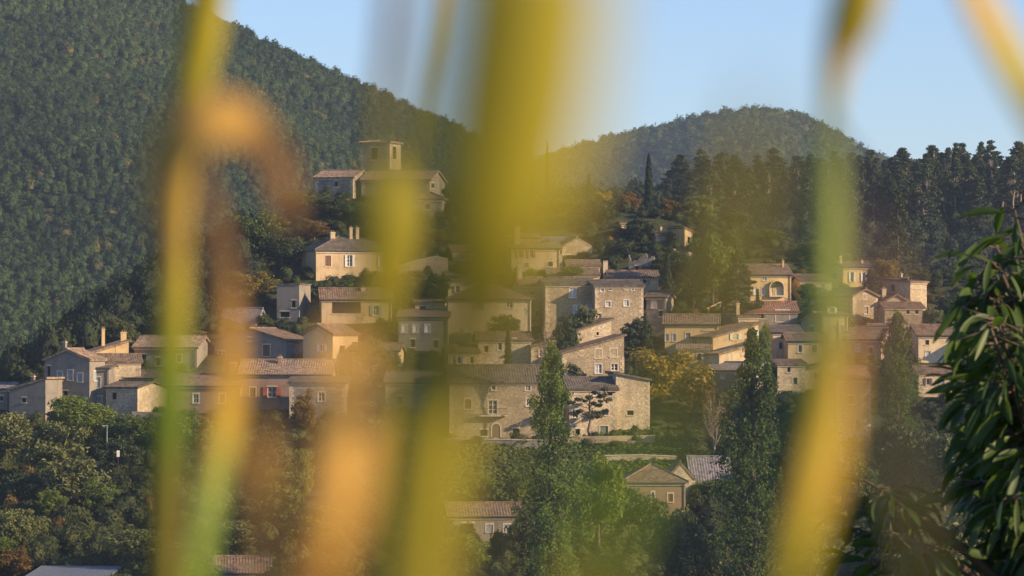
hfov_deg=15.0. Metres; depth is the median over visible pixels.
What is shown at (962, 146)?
pine tree
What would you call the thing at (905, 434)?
tree
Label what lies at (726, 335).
stone house
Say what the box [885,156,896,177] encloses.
pine tree
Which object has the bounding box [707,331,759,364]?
house
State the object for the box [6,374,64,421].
stone house
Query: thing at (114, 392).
window
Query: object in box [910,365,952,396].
house
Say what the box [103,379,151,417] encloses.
stone house
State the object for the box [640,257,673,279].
tree
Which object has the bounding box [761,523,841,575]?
tree
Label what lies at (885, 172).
pine tree
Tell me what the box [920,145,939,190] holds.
pine tree
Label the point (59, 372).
window
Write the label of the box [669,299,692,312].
tree
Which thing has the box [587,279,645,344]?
stone house
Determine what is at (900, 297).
house
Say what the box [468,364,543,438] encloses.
farmhouse
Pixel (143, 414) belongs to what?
terrace wall
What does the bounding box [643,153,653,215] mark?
cypress tree
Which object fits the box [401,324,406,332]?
window
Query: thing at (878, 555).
tree
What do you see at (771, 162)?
pine tree
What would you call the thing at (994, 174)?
pine tree
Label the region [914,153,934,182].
pine tree
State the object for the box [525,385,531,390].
window
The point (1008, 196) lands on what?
pine tree
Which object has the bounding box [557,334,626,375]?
stone house
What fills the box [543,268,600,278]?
house
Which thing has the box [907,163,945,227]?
pine tree
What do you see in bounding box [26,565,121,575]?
shed
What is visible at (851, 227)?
cedar tree
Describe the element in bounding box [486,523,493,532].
window
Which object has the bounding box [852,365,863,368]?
house
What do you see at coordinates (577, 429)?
window
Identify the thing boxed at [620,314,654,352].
tree
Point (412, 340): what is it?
window
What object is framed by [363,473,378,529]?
tree
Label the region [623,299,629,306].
window
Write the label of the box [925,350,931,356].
window
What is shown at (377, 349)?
tree
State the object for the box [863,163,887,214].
pine tree
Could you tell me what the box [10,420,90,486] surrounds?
tree
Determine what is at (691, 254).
rock
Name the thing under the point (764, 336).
tree
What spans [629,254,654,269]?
ruined house
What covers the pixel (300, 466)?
tree
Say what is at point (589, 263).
house
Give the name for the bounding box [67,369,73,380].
window
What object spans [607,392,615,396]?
window
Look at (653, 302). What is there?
window
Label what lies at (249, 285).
tree
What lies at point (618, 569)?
tree
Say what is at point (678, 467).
barn
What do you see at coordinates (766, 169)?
pine tree
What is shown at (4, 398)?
stone house
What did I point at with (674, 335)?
window
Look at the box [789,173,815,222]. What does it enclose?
pine tree
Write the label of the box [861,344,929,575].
reed
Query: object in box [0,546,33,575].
tree
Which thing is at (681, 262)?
tree
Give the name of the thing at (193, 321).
tree
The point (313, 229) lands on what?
tree
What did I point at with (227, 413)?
reed
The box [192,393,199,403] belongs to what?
window
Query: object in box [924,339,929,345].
window
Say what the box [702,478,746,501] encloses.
tree
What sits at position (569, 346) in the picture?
bush
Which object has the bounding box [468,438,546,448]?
terrace wall
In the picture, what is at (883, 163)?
pine tree
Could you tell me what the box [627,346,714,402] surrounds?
tree
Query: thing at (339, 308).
window
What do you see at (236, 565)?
roof
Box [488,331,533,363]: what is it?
stone house
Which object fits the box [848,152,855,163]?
pine tree
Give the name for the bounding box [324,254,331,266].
window
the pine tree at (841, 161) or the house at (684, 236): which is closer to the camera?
the house at (684, 236)
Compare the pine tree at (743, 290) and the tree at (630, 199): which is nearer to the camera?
the pine tree at (743, 290)
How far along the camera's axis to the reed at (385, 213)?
0.50 m
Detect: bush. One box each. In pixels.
[339,279,352,286]
[566,339,579,348]
[922,306,937,323]
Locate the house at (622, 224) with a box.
[617,222,626,228]
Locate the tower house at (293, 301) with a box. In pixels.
[276,283,311,320]
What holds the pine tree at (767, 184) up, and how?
on the ground at (208, 364)
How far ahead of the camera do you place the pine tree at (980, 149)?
914.98 m
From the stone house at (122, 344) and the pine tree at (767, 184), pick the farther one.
the pine tree at (767, 184)
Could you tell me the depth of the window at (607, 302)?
588.40 m
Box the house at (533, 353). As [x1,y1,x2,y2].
[527,339,555,365]
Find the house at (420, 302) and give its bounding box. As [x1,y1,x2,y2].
[413,297,427,308]
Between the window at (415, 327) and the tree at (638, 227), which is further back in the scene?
the tree at (638, 227)
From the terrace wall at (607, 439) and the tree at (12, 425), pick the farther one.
the terrace wall at (607, 439)
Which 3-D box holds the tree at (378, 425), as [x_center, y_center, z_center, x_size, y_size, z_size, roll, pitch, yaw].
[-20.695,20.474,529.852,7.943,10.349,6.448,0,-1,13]
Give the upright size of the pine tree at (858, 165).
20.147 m
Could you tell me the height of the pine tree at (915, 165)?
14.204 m
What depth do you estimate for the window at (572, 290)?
590.70 m
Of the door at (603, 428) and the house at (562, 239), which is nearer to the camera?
the door at (603, 428)
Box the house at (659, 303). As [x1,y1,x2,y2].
[644,290,675,337]
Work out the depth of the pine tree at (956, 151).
899.50 m
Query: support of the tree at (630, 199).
on the ground at (208, 364)
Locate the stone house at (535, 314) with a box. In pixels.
[531,276,542,326]
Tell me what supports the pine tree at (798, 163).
on the ground at (208, 364)
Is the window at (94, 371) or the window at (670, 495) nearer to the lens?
the window at (670, 495)
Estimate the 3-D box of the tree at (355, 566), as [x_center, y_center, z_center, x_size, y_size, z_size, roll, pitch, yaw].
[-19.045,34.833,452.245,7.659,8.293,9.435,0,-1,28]
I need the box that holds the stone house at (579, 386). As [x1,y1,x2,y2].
[561,376,619,436]
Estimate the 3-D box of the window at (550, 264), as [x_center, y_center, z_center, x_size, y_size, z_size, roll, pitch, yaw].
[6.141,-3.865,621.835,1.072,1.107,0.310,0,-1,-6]
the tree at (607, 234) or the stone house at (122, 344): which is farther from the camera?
the tree at (607, 234)
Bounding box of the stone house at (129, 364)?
[95,342,142,380]
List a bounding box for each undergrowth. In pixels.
[0,407,1005,575]
[20,185,1000,446]
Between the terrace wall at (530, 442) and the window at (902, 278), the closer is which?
the terrace wall at (530, 442)
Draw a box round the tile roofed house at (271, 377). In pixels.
[242,355,324,409]
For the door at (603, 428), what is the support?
in the stone house at (579, 386)
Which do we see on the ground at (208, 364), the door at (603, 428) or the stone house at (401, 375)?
the stone house at (401, 375)
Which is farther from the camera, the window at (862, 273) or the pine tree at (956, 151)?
the pine tree at (956, 151)
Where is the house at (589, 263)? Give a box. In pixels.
[562,259,601,278]
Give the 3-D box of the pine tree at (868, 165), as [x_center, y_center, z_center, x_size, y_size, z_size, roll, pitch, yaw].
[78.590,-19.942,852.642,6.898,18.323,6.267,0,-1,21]
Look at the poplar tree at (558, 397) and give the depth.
445.07 m
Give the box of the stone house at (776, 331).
[768,325,803,358]
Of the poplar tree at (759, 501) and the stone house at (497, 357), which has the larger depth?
the stone house at (497, 357)
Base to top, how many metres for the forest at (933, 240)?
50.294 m
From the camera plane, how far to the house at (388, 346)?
576.23 m
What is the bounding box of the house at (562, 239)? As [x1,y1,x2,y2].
[558,236,567,243]
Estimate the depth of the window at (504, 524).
488.27 m
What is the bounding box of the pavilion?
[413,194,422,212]
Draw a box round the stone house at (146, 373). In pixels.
[121,369,152,378]
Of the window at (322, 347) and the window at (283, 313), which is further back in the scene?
the window at (283, 313)
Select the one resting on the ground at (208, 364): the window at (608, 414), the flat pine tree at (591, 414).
the flat pine tree at (591, 414)
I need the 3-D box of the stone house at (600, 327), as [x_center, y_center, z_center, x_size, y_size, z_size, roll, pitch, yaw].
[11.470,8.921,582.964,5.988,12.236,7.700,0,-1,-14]
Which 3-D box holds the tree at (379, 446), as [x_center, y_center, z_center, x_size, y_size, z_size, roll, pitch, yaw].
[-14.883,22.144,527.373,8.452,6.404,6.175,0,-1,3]
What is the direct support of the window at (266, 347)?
in the gabled house at (266, 342)
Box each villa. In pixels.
[294,226,359,280]
[546,242,562,267]
[648,226,675,241]
[662,313,692,357]
[842,259,872,286]
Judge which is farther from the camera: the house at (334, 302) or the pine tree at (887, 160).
the pine tree at (887, 160)
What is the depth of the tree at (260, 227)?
625.08 m
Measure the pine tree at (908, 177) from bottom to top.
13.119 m
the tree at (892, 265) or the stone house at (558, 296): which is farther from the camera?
the tree at (892, 265)
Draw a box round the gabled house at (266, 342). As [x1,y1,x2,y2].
[211,327,302,358]
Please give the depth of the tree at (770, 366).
565.35 m
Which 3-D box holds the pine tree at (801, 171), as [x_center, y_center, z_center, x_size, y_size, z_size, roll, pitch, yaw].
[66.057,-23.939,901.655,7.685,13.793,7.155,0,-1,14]
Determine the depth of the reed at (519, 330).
0.27 m
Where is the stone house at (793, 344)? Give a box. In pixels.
[781,332,805,358]
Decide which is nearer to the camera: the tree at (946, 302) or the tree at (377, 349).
the tree at (377, 349)
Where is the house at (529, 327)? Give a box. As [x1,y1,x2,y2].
[527,299,533,330]
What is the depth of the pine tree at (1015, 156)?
870.40 m
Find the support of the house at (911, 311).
on the ground at (208, 364)
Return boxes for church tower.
[358,140,403,170]
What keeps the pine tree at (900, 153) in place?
on the ground at (208, 364)
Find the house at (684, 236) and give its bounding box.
[667,226,692,247]
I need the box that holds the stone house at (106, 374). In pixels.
[95,364,117,411]
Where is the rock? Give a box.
[685,252,697,257]
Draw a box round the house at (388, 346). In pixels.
[366,342,405,374]
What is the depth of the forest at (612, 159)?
2503.80 m
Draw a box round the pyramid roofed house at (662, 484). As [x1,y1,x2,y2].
[623,465,688,526]
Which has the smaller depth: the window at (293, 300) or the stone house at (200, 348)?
the stone house at (200, 348)
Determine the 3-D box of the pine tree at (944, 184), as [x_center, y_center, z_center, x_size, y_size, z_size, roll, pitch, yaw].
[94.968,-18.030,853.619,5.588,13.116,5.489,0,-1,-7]
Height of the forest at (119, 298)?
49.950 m
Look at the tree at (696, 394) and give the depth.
552.84 m
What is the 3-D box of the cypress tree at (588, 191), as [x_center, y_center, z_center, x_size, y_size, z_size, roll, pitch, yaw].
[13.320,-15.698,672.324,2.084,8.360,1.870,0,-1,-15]
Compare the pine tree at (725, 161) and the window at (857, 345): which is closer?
the window at (857, 345)
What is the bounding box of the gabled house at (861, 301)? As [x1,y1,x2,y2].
[841,287,875,323]
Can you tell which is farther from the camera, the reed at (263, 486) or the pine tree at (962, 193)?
the pine tree at (962, 193)
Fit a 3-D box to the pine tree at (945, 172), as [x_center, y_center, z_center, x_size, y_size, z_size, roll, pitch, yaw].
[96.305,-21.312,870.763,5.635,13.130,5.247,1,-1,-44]
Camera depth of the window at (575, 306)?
590.70 m
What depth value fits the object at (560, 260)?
618.13 m
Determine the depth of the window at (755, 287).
602.20 m
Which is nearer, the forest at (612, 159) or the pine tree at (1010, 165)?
the pine tree at (1010, 165)
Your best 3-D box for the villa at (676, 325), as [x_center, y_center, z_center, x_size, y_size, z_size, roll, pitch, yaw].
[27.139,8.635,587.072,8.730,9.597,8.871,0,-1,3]
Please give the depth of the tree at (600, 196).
661.97 m
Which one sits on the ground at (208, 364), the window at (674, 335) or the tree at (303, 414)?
the tree at (303, 414)
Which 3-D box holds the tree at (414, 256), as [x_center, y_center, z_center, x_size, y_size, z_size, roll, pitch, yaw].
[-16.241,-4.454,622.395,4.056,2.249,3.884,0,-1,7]
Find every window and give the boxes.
[21,396,26,402]
[46,365,50,376]
[57,370,62,380]
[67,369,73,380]
[76,372,82,382]
[93,370,97,380]
[96,376,100,388]
[97,395,102,404]
[111,391,116,400]
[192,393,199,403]
[262,343,270,356]
[263,385,280,397]
[279,310,289,317]
[291,299,296,308]
[317,343,326,351]
[317,391,320,401]
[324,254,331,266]
[332,302,358,314]
[345,254,354,266]
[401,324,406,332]
[409,338,415,347]
[412,324,418,332]
[418,305,426,308]
[461,522,474,529]
[479,428,488,436]
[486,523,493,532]
[487,399,497,414]
[491,385,496,390]
[497,343,502,350]
[503,523,510,532]
[512,427,519,432]
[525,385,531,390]
[525,397,530,406]
[535,309,539,316]
[547,260,553,266]
[569,287,576,298]
[571,408,578,418]
[573,304,580,314]
[574,427,580,435]
[594,348,602,358]
[594,363,602,373]
[603,407,609,415]
[605,300,610,306]
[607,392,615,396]
[609,347,617,357]
[610,363,618,370]
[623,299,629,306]
[626,409,634,415]
[650,300,656,308]
[658,309,662,316]
[665,333,669,341]
[667,492,673,502]
[672,333,676,341]
[720,373,724,378]
[730,333,740,340]
[753,286,757,295]
[761,286,765,295]
[769,280,784,296]
[775,309,789,322]
[778,341,782,349]
[797,344,802,352]
[849,271,854,281]
[854,343,860,352]
[861,272,866,282]
[864,305,868,314]
[868,346,872,354]
[899,277,907,285]
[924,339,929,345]
[924,377,931,385]
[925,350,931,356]
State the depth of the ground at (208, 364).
606.25 m
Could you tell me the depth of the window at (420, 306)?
604.56 m
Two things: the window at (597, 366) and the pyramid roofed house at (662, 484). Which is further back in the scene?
the window at (597, 366)
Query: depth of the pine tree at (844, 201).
845.89 m
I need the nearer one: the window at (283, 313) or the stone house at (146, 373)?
the stone house at (146, 373)
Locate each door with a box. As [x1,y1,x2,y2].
[599,425,608,432]
[792,377,797,383]
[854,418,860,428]
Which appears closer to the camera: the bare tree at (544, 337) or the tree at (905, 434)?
the tree at (905, 434)
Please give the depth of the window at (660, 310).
593.30 m
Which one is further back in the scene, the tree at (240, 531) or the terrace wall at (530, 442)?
the terrace wall at (530, 442)
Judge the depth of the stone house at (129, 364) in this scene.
561.14 m
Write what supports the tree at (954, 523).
on the ground at (208, 364)
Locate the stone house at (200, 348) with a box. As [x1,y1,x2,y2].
[131,335,213,367]
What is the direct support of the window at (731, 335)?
in the stone house at (726, 335)
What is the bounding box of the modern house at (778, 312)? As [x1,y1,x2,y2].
[723,301,799,336]
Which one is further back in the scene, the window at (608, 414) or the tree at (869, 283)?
the tree at (869, 283)
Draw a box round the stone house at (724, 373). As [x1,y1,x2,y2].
[709,361,774,396]
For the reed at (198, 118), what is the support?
on the ground at (208, 364)
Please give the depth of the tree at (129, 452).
518.65 m
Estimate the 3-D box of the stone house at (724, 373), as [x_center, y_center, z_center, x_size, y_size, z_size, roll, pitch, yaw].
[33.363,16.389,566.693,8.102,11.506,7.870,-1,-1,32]
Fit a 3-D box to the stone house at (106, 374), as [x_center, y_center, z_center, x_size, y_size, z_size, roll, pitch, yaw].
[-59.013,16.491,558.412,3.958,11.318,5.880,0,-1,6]
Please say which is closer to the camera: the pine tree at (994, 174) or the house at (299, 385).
the house at (299, 385)
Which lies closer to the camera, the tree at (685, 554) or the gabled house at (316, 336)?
the tree at (685, 554)
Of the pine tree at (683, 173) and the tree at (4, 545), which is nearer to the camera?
the tree at (4, 545)
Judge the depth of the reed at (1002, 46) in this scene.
0.60 m
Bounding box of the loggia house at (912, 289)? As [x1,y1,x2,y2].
[895,272,929,309]
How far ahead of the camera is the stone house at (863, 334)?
581.35 m
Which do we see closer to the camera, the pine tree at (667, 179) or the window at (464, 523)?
the window at (464, 523)
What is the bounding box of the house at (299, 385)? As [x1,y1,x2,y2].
[287,376,321,419]
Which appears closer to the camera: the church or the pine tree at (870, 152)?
the church
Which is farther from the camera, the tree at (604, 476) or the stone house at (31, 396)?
the stone house at (31, 396)
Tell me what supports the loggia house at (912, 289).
on the ground at (208, 364)
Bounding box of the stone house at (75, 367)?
[41,337,107,404]
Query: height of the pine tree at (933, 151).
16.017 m
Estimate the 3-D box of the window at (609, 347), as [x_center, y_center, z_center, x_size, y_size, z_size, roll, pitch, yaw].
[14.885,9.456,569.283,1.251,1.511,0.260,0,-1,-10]
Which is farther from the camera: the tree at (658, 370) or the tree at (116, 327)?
the tree at (116, 327)
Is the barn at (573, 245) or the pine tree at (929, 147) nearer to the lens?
the barn at (573, 245)
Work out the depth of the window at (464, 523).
488.04 m
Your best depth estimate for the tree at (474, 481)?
508.80 m
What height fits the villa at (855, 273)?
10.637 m
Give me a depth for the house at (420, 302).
604.47 m
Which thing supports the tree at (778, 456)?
on the ground at (208, 364)
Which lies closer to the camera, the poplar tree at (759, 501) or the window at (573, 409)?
the poplar tree at (759, 501)
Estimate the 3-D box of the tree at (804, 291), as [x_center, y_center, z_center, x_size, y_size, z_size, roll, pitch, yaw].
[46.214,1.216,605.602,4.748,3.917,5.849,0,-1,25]
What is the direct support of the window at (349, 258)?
in the villa at (333, 255)
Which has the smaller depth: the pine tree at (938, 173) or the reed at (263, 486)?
the reed at (263, 486)
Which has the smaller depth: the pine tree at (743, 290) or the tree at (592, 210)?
the pine tree at (743, 290)
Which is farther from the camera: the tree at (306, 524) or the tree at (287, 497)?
the tree at (287, 497)
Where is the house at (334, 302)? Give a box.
[317,287,391,323]
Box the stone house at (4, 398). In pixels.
[0,382,19,409]
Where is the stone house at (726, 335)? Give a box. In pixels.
[710,322,761,350]
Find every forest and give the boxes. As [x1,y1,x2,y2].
[0,0,577,360]
[0,208,270,383]
[574,177,1023,277]
[577,103,911,190]
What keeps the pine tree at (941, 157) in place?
on the ground at (208, 364)
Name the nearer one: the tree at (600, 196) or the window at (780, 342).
the window at (780, 342)
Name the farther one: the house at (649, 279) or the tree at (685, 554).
the house at (649, 279)
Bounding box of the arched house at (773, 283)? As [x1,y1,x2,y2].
[741,253,793,300]
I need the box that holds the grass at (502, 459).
[458,427,717,541]
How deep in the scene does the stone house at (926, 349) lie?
580.26 m
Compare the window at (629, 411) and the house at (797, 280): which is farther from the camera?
the house at (797, 280)
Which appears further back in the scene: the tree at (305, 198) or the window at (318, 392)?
the tree at (305, 198)
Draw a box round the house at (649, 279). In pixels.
[605,270,660,294]
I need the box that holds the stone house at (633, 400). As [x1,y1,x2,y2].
[605,360,651,429]
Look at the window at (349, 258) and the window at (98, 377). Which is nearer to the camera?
the window at (98, 377)
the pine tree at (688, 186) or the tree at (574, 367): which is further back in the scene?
the pine tree at (688, 186)
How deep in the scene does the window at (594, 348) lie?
568.76 m
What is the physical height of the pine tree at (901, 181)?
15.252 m
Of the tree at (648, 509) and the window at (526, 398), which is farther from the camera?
the window at (526, 398)
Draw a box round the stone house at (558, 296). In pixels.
[538,278,592,339]
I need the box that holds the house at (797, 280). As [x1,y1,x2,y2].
[791,274,810,300]
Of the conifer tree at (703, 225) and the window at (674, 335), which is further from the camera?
the conifer tree at (703, 225)
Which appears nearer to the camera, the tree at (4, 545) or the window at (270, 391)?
the tree at (4, 545)
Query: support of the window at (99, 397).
in the stone house at (106, 374)
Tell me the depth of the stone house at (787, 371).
564.98 m
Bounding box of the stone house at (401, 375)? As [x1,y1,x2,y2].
[383,370,407,413]
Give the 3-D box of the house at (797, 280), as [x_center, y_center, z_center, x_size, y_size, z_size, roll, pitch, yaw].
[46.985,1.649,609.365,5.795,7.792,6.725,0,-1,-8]
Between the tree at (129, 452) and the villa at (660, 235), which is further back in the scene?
the villa at (660, 235)
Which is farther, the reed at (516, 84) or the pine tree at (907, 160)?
the pine tree at (907, 160)
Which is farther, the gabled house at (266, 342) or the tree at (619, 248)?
the tree at (619, 248)
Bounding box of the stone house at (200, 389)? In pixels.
[184,362,244,413]
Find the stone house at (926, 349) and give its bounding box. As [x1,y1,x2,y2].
[906,324,963,362]
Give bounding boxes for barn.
[560,236,591,255]
[667,459,695,499]
[685,455,732,482]
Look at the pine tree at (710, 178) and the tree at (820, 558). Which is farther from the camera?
the pine tree at (710, 178)
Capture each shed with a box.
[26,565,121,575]
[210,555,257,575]
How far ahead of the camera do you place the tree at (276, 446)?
518.75 m
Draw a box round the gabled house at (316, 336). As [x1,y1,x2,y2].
[300,323,353,358]
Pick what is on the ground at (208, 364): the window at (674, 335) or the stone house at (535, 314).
the stone house at (535, 314)
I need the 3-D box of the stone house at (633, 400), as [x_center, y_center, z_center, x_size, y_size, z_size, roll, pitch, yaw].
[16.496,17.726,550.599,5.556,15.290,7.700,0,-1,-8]
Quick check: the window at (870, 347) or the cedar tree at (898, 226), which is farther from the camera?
the cedar tree at (898, 226)
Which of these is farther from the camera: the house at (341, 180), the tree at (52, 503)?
the house at (341, 180)
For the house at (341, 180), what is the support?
on the ground at (208, 364)
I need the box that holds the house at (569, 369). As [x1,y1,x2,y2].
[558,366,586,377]
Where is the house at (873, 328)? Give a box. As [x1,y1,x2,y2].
[866,323,904,352]
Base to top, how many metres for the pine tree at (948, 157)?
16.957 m
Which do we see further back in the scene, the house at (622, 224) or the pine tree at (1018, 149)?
the pine tree at (1018, 149)
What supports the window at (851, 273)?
in the villa at (855, 273)
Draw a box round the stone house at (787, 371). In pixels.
[771,359,801,393]
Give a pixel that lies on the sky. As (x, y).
(923, 77)
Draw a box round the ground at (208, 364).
[0,0,981,575]
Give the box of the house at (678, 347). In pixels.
[676,344,711,367]
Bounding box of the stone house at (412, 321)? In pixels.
[400,309,428,349]
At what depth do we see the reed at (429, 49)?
0.62 m
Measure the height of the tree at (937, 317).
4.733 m
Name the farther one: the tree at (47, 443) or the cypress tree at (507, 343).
the cypress tree at (507, 343)
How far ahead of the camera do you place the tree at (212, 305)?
602.38 m
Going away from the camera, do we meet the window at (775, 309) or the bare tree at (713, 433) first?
the bare tree at (713, 433)
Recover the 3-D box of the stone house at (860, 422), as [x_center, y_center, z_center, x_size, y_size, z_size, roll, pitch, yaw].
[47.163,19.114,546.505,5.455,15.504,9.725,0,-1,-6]
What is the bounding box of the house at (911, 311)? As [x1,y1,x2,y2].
[898,301,924,339]
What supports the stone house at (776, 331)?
on the ground at (208, 364)
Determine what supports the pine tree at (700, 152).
on the ground at (208, 364)
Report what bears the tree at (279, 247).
on the ground at (208, 364)
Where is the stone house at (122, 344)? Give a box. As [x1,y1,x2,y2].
[88,327,131,352]
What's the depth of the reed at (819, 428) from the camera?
0.60 m
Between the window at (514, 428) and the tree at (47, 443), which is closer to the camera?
the tree at (47, 443)
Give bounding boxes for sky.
[225,0,1023,167]
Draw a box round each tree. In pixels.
[0,410,35,454]
[0,471,44,500]
[0,508,51,545]
[0,535,18,552]
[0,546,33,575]
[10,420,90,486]
[35,489,69,519]
[37,454,111,506]
[44,395,102,441]
[77,401,117,433]
[78,477,119,518]
[95,412,149,447]
[95,436,143,468]
[99,318,139,345]
[100,528,180,560]
[144,309,209,329]
[180,554,223,575]
[183,416,211,455]
[187,436,244,486]
[206,288,216,315]
[217,519,255,553]
[226,208,285,259]
[236,270,282,305]
[245,423,290,468]
[246,471,307,522]
[259,233,305,269]
[273,317,290,331]
[285,448,315,502]
[286,505,317,542]
[290,387,316,432]
[296,218,329,241]
[298,191,318,211]
[302,195,353,217]
[343,203,355,220]
[343,552,373,575]
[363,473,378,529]
[365,338,385,376]
[372,349,401,379]
[372,401,385,452]
[374,431,392,451]
[408,253,422,260]
[419,279,426,293]
[450,533,491,568]
[461,471,496,499]
[503,330,510,363]
[503,504,542,558]
[505,472,531,500]
[509,340,594,575]
[536,311,557,370]
[551,312,582,349]
[557,266,587,277]
[560,362,583,377]
[567,305,598,327]
[567,386,612,435]
[568,451,623,541]
[569,198,623,224]
[580,558,631,575]
[584,173,592,200]
[590,190,615,202]
[596,232,615,237]
[602,237,636,256]
[604,202,625,208]
[614,217,657,243]
[615,191,641,207]
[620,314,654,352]
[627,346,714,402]
[630,493,670,543]
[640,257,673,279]
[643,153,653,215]
[647,504,722,575]
[658,184,676,207]
[658,197,683,216]
[660,154,696,186]
[661,178,677,188]
[661,252,674,302]
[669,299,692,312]
[670,250,693,272]
[672,269,701,308]
[674,164,696,187]
[674,172,699,216]
[676,195,716,220]
[685,370,717,407]
[686,482,709,500]
[689,233,711,284]
[692,149,710,183]
[693,155,720,191]
[693,206,712,245]
[695,392,730,451]
[698,169,722,215]
[702,325,784,575]
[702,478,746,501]
[710,154,724,176]
[712,152,730,191]
[729,266,766,313]
[755,229,789,240]
[755,289,759,303]
[755,447,786,500]
[758,320,771,365]
[760,171,778,204]
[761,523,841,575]
[762,162,774,190]
[763,357,774,373]
[764,148,788,180]
[770,157,788,187]
[781,156,814,192]
[782,451,787,473]
[789,155,807,178]
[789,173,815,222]
[792,241,811,255]
[796,283,809,305]
[801,154,817,177]
[808,158,817,180]
[812,186,846,208]
[817,200,1023,575]
[836,454,883,505]
[839,158,855,196]
[842,195,868,258]
[844,155,874,219]
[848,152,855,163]
[851,522,909,575]
[860,149,880,170]
[862,269,874,291]
[863,155,883,212]
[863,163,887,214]
[869,420,938,476]
[870,310,924,430]
[871,169,892,208]
[872,259,899,277]
[873,363,891,388]
[877,180,906,223]
[879,189,924,267]
[880,159,886,168]
[883,157,897,168]
[883,169,916,212]
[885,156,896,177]
[887,161,913,185]
[893,147,915,171]
[901,154,913,177]
[904,174,912,205]
[906,433,966,510]
[907,161,931,214]
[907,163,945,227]
[909,161,916,170]
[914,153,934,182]
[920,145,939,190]
[923,309,947,323]
[928,147,948,169]
[929,170,947,200]
[933,512,989,575]
[934,293,956,314]
[936,176,958,211]
[938,152,946,163]
[939,147,952,180]
[939,164,948,189]
[946,157,969,206]
[950,175,972,201]
[951,142,962,158]
[957,162,978,196]
[958,142,971,160]
[960,154,979,177]
[963,175,991,222]
[968,154,986,177]
[970,165,990,201]
[976,141,985,155]
[978,166,1009,207]
[982,140,999,167]
[991,151,1003,167]
[995,155,1023,208]
[997,174,1023,220]
[998,162,1005,175]
[1002,154,1019,199]
[1005,141,1023,161]
[1011,162,1023,202]
[1017,154,1023,162]
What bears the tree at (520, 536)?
on the ground at (208, 364)
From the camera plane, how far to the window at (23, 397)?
551.00 m
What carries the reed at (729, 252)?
on the ground at (208, 364)
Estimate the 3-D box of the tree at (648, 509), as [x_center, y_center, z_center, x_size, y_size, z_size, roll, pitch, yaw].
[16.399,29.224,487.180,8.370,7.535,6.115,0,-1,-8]
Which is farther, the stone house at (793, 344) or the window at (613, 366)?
the stone house at (793, 344)
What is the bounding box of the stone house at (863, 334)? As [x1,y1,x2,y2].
[851,325,875,357]
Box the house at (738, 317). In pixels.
[729,301,760,322]
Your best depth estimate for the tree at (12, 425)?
527.77 m
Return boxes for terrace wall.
[132,411,150,418]
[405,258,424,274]
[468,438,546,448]
[552,434,676,444]
[605,454,676,461]
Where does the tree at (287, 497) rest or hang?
on the ground at (208, 364)
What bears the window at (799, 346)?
in the stone house at (793, 344)
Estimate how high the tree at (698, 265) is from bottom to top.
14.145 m
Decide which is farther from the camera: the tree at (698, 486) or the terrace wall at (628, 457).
the terrace wall at (628, 457)
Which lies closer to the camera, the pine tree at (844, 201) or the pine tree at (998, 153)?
the pine tree at (844, 201)
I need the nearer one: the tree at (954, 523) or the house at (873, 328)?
the tree at (954, 523)
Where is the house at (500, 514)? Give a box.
[454,501,522,541]
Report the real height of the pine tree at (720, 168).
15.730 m
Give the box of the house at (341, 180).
[313,169,364,197]
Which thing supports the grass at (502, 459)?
on the ground at (208, 364)
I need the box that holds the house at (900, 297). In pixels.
[897,293,910,300]
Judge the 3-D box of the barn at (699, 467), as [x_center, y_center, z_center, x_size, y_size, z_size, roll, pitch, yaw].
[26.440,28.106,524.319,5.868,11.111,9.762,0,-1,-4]
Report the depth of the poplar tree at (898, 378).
538.94 m
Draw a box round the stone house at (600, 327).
[574,318,614,344]
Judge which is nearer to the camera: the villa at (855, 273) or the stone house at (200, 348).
the stone house at (200, 348)
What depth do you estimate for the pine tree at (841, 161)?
867.24 m
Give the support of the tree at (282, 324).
on the ground at (208, 364)
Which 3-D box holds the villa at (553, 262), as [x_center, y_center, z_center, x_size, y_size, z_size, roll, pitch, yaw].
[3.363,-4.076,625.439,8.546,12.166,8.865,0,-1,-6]
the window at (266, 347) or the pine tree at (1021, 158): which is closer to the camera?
the window at (266, 347)
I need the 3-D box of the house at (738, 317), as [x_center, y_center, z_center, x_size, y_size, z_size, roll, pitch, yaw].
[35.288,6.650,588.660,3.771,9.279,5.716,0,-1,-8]
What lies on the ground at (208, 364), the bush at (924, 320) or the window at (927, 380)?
the bush at (924, 320)
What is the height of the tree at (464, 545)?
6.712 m
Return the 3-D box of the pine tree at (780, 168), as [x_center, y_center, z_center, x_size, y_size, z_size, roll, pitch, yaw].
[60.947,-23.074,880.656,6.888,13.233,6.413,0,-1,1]
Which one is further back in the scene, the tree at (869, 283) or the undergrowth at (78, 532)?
the tree at (869, 283)
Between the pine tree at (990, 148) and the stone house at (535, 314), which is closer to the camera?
the stone house at (535, 314)
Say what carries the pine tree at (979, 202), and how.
on the ground at (208, 364)
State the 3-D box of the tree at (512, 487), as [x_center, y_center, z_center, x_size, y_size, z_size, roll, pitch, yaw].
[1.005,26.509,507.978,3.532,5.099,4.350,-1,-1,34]
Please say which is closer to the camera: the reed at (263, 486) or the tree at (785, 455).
the reed at (263, 486)
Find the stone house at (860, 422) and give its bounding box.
[847,369,870,441]
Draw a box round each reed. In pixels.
[146,0,298,575]
[186,159,243,575]
[243,352,274,575]
[307,0,414,575]
[373,0,442,575]
[380,0,609,575]
[470,287,535,575]
[581,88,763,575]
[778,0,897,575]
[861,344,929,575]
[961,0,1023,120]

